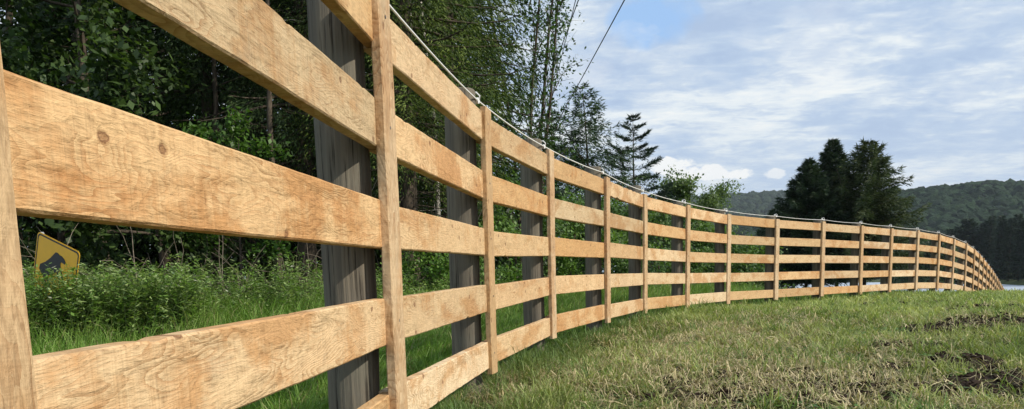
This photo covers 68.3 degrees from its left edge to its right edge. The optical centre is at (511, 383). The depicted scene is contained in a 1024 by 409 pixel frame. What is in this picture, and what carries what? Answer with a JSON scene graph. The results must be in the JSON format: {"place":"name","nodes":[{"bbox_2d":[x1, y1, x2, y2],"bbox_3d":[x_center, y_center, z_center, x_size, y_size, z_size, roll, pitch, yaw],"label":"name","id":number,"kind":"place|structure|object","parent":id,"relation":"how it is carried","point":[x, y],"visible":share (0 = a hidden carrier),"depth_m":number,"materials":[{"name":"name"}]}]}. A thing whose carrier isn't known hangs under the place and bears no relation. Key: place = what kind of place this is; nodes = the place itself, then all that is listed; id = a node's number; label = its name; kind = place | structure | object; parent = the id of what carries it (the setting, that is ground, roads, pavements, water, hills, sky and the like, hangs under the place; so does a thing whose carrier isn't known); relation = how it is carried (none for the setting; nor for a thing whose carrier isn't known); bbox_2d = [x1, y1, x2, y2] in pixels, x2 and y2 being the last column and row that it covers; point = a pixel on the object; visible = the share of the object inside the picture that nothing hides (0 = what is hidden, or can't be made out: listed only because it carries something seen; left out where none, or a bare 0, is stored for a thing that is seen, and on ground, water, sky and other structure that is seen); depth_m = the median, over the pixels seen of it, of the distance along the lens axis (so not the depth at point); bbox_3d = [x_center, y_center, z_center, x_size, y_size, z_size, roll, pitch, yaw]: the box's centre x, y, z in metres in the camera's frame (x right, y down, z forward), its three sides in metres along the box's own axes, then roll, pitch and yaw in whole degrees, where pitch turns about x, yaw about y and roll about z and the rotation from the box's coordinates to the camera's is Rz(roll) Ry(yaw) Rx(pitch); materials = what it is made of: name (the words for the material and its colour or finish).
{"place":"outdoors","nodes":[
{"label":"outdoors","id":0,"kind":"place"},
{"bbox_2d":[28,281,939,408],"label":"tall grass","id":1,"kind":"structure","parent":0,"point":[429,348],"depth_m":7.16,"materials":[{"name":"green plant"}]},
{"bbox_2d":[0,0,1023,278],"label":"sky","id":2,"kind":"structure","parent":0,"point":[747,90],"materials":[{"name":"blue"}]},
{"bbox_2d":[527,0,578,135],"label":"overhead cable","id":3,"kind":"object","parent":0,"point":[561,45],"visible":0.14,"depth_m":25.42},
{"bbox_2d":[543,0,575,126],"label":"overhead cable","id":4,"kind":"object","parent":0,"point":[563,49],"visible":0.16,"depth_m":28.19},
{"bbox_2d":[548,0,624,136],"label":"overhead cable","id":5,"kind":"object","parent":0,"point":[597,49],"visible":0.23,"depth_m":22.50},
{"bbox_2d":[292,279,1023,408],"bbox_3d":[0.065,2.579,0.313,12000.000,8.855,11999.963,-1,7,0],"label":"ground","id":6,"kind":"structure","parent":0,"point":[1009,282],"depth_m":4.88,"materials":[{"name":"green plant"}]},
{"bbox_2d":[33,232,79,303],"bbox_3d":[-4.595,-0.887,7.649,0.872,1.299,0.039,2,8,28],"label":"warning sign","id":7,"kind":"object","parent":6,"relation":"on","point":[57,254],"visible":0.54,"depth_m":7.58,"materials":[{"name":"metal"}]},
{"bbox_2d":[0,0,143,280],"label":"broadleaf tree","id":8,"kind":"object","parent":6,"relation":"on","point":[54,14],"visible":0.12,"depth_m":12.03,"materials":[{"name":"green plant"}]},
{"bbox_2d":[0,0,175,278],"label":"broadleaf tree","id":9,"kind":"object","parent":6,"relation":"on","point":[141,248],"visible":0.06,"depth_m":18.07,"materials":[{"name":"green plant"}]},
{"bbox_2d":[0,1,176,247],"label":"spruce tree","id":10,"kind":"object","parent":6,"relation":"on","point":[76,73],"depth_m":22.47,"materials":[{"name":"green plant"}]},
{"bbox_2d":[0,0,260,299],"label":"broadleaf tree","id":11,"kind":"object","parent":6,"relation":"on","point":[100,236],"visible":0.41,"depth_m":11.14,"materials":[{"name":"green plant"}]},
{"bbox_2d":[65,7,239,269],"bbox_3d":[-11.193,-10.256,23.657,7.013,17.799,7.160,-7,9,-36],"label":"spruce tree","id":12,"kind":"object","parent":6,"relation":"on","point":[155,84],"depth_m":22.40,"materials":[{"name":"green plant"}]},
{"bbox_2d":[0,0,316,281],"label":"broadleaf tree","id":13,"kind":"object","parent":6,"relation":"on","point":[161,254],"visible":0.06,"depth_m":15.04,"materials":[{"name":"green plant"}]},
{"bbox_2d":[45,0,316,296],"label":"spruce tree","id":14,"kind":"object","parent":6,"relation":"on","point":[199,77],"visible":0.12,"depth_m":13.62,"materials":[{"name":"green plant"}]},
{"bbox_2d":[211,57,234,294],"bbox_3d":[-5.112,-4.929,12.527,1.444,7.990,1.586,-8,10,-40],"label":"bare trunk","id":15,"kind":"object","parent":6,"relation":"on","point":[215,91],"visible":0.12,"depth_m":12.64,"materials":[{"name":"brown plant"}]},
{"bbox_2d":[162,105,300,285],"bbox_3d":[-3.878,-2.272,10.608,2.506,3.155,1.576,-1,7,0],"label":"bush","id":16,"kind":"object","parent":6,"relation":"on","point":[243,148],"visible":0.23,"depth_m":10.68,"materials":[{"name":"green plant"}]},
{"bbox_2d":[138,0,374,299],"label":"spruce tree","id":17,"kind":"object","parent":6,"relation":"on","point":[249,259],"visible":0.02,"depth_m":20.71,"materials":[{"name":"green plant"}]},
{"bbox_2d":[19,211,505,310],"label":"brambles","id":18,"kind":"object","parent":6,"relation":"on","point":[223,263],"visible":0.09,"depth_m":10.36,"materials":[{"name":"green plant"}]},
{"bbox_2d":[258,0,305,291],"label":"bare trunk","id":19,"kind":"object","parent":6,"relation":"on","point":[269,112],"visible":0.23,"depth_m":11.50,"materials":[{"name":"brown plant"}]},
{"bbox_2d":[163,0,425,299],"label":"spruce tree","id":20,"kind":"object","parent":6,"relation":"on","point":[312,249],"visible":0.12,"depth_m":12.75,"materials":[{"name":"green plant"}]},
{"bbox_2d":[22,136,603,300],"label":"undergrowth","id":21,"kind":"object","parent":6,"relation":"on","point":[292,244],"visible":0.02,"depth_m":20.55,"materials":[{"name":"green plant"}]},
{"bbox_2d":[219,55,422,288],"bbox_3d":[-6.001,-10.796,23.669,7.381,19.067,7.124,3,9,33],"label":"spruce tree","id":22,"kind":"object","parent":6,"relation":"on","point":[276,133],"depth_m":22.31,"materials":[{"name":"green plant"}]},
{"bbox_2d":[238,0,463,270],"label":"spruce tree","id":23,"kind":"object","parent":6,"relation":"on","point":[374,158],"visible":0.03,"depth_m":17.70,"materials":[{"name":"green plant"}]},
{"bbox_2d":[22,245,758,346],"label":"weeds","id":24,"kind":"object","parent":6,"relation":"on","point":[177,292],"visible":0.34,"depth_m":7.50,"materials":[{"name":"green plant"}]},
{"bbox_2d":[266,0,536,292],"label":"spruce tree","id":25,"kind":"object","parent":6,"relation":"on","point":[407,183],"visible":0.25,"depth_m":12.53,"materials":[{"name":"green plant"}]},
{"bbox_2d":[320,4,495,286],"bbox_3d":[-3.952,-11.112,25.098,6.970,18.837,7.344,2,8,23],"label":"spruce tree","id":26,"kind":"object","parent":6,"relation":"on","point":[435,112],"visible":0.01,"depth_m":25.08,"materials":[{"name":"green plant"}]},
{"bbox_2d":[375,212,449,291],"bbox_3d":[-1.395,-1.770,11.852,1.758,1.703,1.983,-1,7,0],"label":"bush","id":27,"kind":"object","parent":6,"relation":"on","point":[440,265],"visible":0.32,"depth_m":11.45,"materials":[{"name":"green plant"}]},
{"bbox_2d":[421,2,440,282],"bbox_3d":[-1.632,-5.304,14.922,1.291,7.972,1.866,-8,10,-40],"label":"bare trunk","id":28,"kind":"object","parent":6,"relation":"on","point":[436,209],"visible":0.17,"depth_m":14.61,"materials":[{"name":"brown plant"}]},
{"bbox_2d":[365,0,555,276],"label":"spruce tree","id":29,"kind":"object","parent":6,"relation":"on","point":[519,118],"visible":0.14,"depth_m":16.82,"materials":[{"name":"green plant"}]},
{"bbox_2d":[416,2,529,265],"bbox_3d":[-1.737,-10.524,27.874,7.009,16.770,7.192,4,9,38],"label":"spruce tree","id":30,"kind":"object","parent":6,"relation":"on","point":[493,153],"visible":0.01,"depth_m":27.52,"materials":[{"name":"green plant"}]},
{"bbox_2d":[434,215,547,288],"bbox_3d":[-0.609,-1.816,12.330,1.960,1.871,1.796,3,9,31],"label":"bush","id":31,"kind":"object","parent":6,"relation":"on","point":[507,269],"visible":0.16,"depth_m":12.24,"materials":[{"name":"green plant"}]},
{"bbox_2d":[0,0,1003,408],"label":"board fence","id":32,"kind":"object","parent":6,"relation":"on","point":[68,156],"visible":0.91,"depth_m":2.41,"materials":[{"name":"brown wood"}]},
{"bbox_2d":[390,5,993,271],"bbox_3d":[13.137,-3.604,24.012,3.416,2.086,54.611,3,9,34],"label":"fence wire","id":33,"kind":"object","parent":32,"relation":"attached to","point":[420,41],"visible":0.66,"depth_m":5.03,"materials":[{"name":"silver metal"}]},
{"bbox_2d":[459,0,593,269],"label":"broadleaf tree","id":34,"kind":"object","parent":6,"relation":"on","point":[549,23],"visible":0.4,"depth_m":19.11,"materials":[{"name":"green plant"}]},
{"bbox_2d":[477,167,583,295],"bbox_3d":[0.167,-2.474,14.333,2.507,3.179,2.931,-1,7,0],"label":"bush","id":35,"kind":"object","parent":6,"relation":"on","point":[506,220],"visible":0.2,"depth_m":13.67,"materials":[{"name":"green plant"}]},
{"bbox_2d":[542,100,573,201],"bbox_3d":[1.685,-7.758,32.249,2.871,8.675,2.805,2,8,26],"label":"spruce tree","id":36,"kind":"object","parent":6,"relation":"on","point":[551,114],"visible":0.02,"depth_m":31.73,"materials":[{"name":"green plant"}]},
{"bbox_2d":[543,188,624,293],"bbox_3d":[1.272,-2.936,16.379,2.478,2.844,2.886,-1,7,0],"label":"bush","id":37,"kind":"object","parent":6,"relation":"on","point":[563,264],"visible":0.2,"depth_m":16.05,"materials":[{"name":"green plant"}]},
{"bbox_2d":[537,82,669,272],"bbox_3d":[3.232,-7.359,29.273,6.082,8.436,5.624,-6,9,-34],"label":"spruce tree","id":38,"kind":"object","parent":6,"relation":"on","point":[579,158],"visible":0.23,"depth_m":28.84,"materials":[{"name":"green plant"}]},
{"bbox_2d":[556,187,670,288],"bbox_3d":[2.617,-3.361,18.375,2.764,3.042,2.596,3,9,31],"label":"bush","id":39,"kind":"object","parent":6,"relation":"on","point":[614,210],"visible":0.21,"depth_m":18.26,"materials":[{"name":"green plant"}]},
{"bbox_2d":[601,112,697,273],"bbox_3d":[6.812,-8.969,38.797,5.234,9.770,6.229,-7,9,-36],"label":"pine tree","id":40,"kind":"object","parent":6,"relation":"on","point":[648,153],"visible":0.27,"depth_m":38.51,"materials":[{"name":"green plant"}]},
{"bbox_2d":[602,198,714,287],"bbox_3d":[4.414,-4.010,23.103,3.428,3.083,3.394,5,10,41],"label":"bush","id":41,"kind":"object","parent":6,"relation":"on","point":[660,219],"visible":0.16,"depth_m":22.59,"materials":[{"name":"green plant"}]},
{"bbox_2d":[648,192,673,285],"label":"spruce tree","id":42,"kind":"object","parent":6,"relation":"on","point":[668,197],"visible":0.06,"depth_m":41.94,"materials":[{"name":"green plant"}]},
{"bbox_2d":[649,165,744,271],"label":"broadleaf tree","id":43,"kind":"object","parent":6,"relation":"on","point":[683,188],"visible":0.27,"depth_m":44.45,"materials":[{"name":"green plant"}]},
{"bbox_2d":[650,220,779,287],"bbox_3d":[6.982,-4.354,26.977,4.830,3.332,3.957,-1,7,0],"label":"bush","id":44,"kind":"object","parent":6,"relation":"on","point":[709,227],"visible":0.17,"depth_m":26.52,"materials":[{"name":"green plant"}]},
{"bbox_2d":[690,232,794,288],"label":"bush","id":45,"kind":"object","parent":6,"relation":"on","point":[752,268],"visible":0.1,"depth_m":34.68,"materials":[{"name":"green plant"}]},
{"bbox_2d":[491,299,1023,408],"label":"cut hay","id":46,"kind":"object","parent":6,"relation":"on","point":[755,381],"visible":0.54,"depth_m":4.76,"materials":[{"name":"plant"}]},
{"bbox_2d":[760,252,808,288],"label":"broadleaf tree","id":47,"kind":"object","parent":6,"relation":"on","point":[789,287],"visible":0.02,"depth_m":67.17,"materials":[{"name":"green plant"}]},
{"bbox_2d":[753,156,878,287],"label":"spruce tree","id":48,"kind":"object","parent":6,"relation":"on","point":[807,192],"visible":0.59,"depth_m":62.96,"materials":[{"name":"green plant"}]},
{"bbox_2d":[612,299,1023,408],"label":"soil clods","id":49,"kind":"object","parent":6,"relation":"on","point":[966,383],"visible":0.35,"depth_m":4.30,"materials":[{"name":"brown soil"}]},
{"bbox_2d":[783,137,889,286],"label":"spruce tree","id":50,"kind":"object","parent":6,"relation":"on","point":[833,154],"visible":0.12,"depth_m":65.91,"materials":[{"name":"green plant"}]},
{"bbox_2d":[810,135,931,292],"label":"spruce tree","id":51,"kind":"object","parent":6,"relation":"on","point":[876,194],"visible":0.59,"depth_m":62.31,"materials":[{"name":"green plant"}]},
{"bbox_2d":[891,230,942,283],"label":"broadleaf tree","id":52,"kind":"object","parent":6,"relation":"on","point":[901,279],"visible":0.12,"depth_m":253.81,"materials":[{"name":"green plant"}]},
{"bbox_2d":[907,234,957,288],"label":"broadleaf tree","id":53,"kind":"object","parent":6,"relation":"on","point":[924,279],"visible":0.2,"depth_m":245.38,"materials":[{"name":"green plant"}]},
{"bbox_2d":[945,228,957,282],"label":"spruce tree","id":54,"kind":"object","parent":6,"relation":"on","point":[949,231],"visible":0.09,"depth_m":357.75,"materials":[{"name":"green plant"}]},
{"bbox_2d":[953,226,964,283],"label":"spruce tree","id":55,"kind":"object","parent":6,"relation":"on","point":[955,229],"visible":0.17,"depth_m":355.32,"materials":[{"name":"green plant"}]},
{"bbox_2d":[954,219,970,283],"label":"spruce tree","id":56,"kind":"object","parent":6,"relation":"on","point":[963,227],"visible":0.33,"depth_m":354.19,"materials":[{"name":"green plant"}]},
{"bbox_2d":[955,218,979,281],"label":"spruce tree","id":57,"kind":"object","parent":6,"relation":"on","point":[971,220],"visible":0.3,"depth_m":352.58,"materials":[{"name":"green plant"}]},
{"bbox_2d":[955,222,980,282],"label":"spruce tree","id":58,"kind":"object","parent":6,"relation":"on","point":[976,225],"visible":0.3,"depth_m":352.43,"materials":[{"name":"green plant"}]},
{"bbox_2d":[964,223,980,252],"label":"spruce tree","id":59,"kind":"object","parent":6,"relation":"on","point":[971,239],"visible":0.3,"depth_m":352.81,"materials":[{"name":"green plant"}]},
{"bbox_2d":[975,222,986,255],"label":"spruce tree","id":60,"kind":"object","parent":6,"relation":"on","point":[981,226],"visible":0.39,"depth_m":351.50,"materials":[{"name":"green plant"}]},
{"bbox_2d":[977,221,990,265],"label":"spruce tree","id":61,"kind":"object","parent":6,"relation":"on","point":[985,223],"visible":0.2,"depth_m":350.65,"materials":[{"name":"green plant"}]},
{"bbox_2d":[979,217,996,263],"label":"spruce tree","id":62,"kind":"object","parent":6,"relation":"on","point":[987,240],"visible":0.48,"depth_m":344.25,"materials":[{"name":"green plant"}]},
{"bbox_2d":[981,215,996,260],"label":"spruce tree","id":63,"kind":"object","parent":6,"relation":"on","point":[994,216],"visible":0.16,"depth_m":349.09,"materials":[{"name":"green plant"}]},
{"bbox_2d":[987,215,1005,267],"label":"spruce tree","id":64,"kind":"object","parent":6,"relation":"on","point":[995,229],"visible":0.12,"depth_m":334.87,"materials":[{"name":"green plant"}]},
{"bbox_2d":[988,223,1006,277],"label":"spruce tree","id":65,"kind":"object","parent":6,"relation":"on","point":[999,236],"visible":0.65,"depth_m":321.43,"materials":[{"name":"green plant"}]},
{"bbox_2d":[990,219,1007,277],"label":"spruce tree","id":66,"kind":"object","parent":6,"relation":"on","point":[1000,221],"visible":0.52,"depth_m":321.40,"materials":[{"name":"green plant"}]},
{"bbox_2d":[993,218,1013,280],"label":"spruce tree","id":67,"kind":"object","parent":6,"relation":"on","point":[1005,221],"visible":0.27,"depth_m":320.31,"materials":[{"name":"green plant"}]},
{"bbox_2d":[996,216,1018,280],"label":"spruce tree","id":68,"kind":"object","parent":6,"relation":"on","point":[1009,247],"visible":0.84,"depth_m":299.93,"materials":[{"name":"green plant"}]},
{"bbox_2d":[1000,213,1023,280],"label":"spruce tree","id":69,"kind":"object","parent":6,"relation":"on","point":[1018,217],"visible":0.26,"depth_m":299.78,"materials":[{"name":"green plant"}]},
{"bbox_2d":[779,282,1023,293],"bbox_3d":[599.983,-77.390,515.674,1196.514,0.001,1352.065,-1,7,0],"label":"lake water","id":70,"kind":"structure","parent":0,"point":[1008,287],"depth_m":263.93,"materials":[{"name":"grey liquid"}]},
{"bbox_3d":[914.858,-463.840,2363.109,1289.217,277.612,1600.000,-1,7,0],"label":"hill","id":71,"kind":"structure","parent":0,"visible":0},
{"bbox_2d":[621,189,789,265],"bbox_3d":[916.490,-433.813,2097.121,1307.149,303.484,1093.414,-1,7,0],"label":"distant forest","id":72,"kind":"object","parent":71,"relation":"on","point":[753,202],"visible":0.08,"depth_m":2147.01,"materials":[{"name":"green plant"}]},
{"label":"hill","id":73,"kind":"structure","parent":0,"visible":0},
{"bbox_2d":[725,178,1023,282],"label":"hillside forest","id":74,"kind":"object","parent":73,"relation":"on","point":[952,206],"visible":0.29,"depth_m":862.38,"materials":[{"name":"green plant"}]}
]}

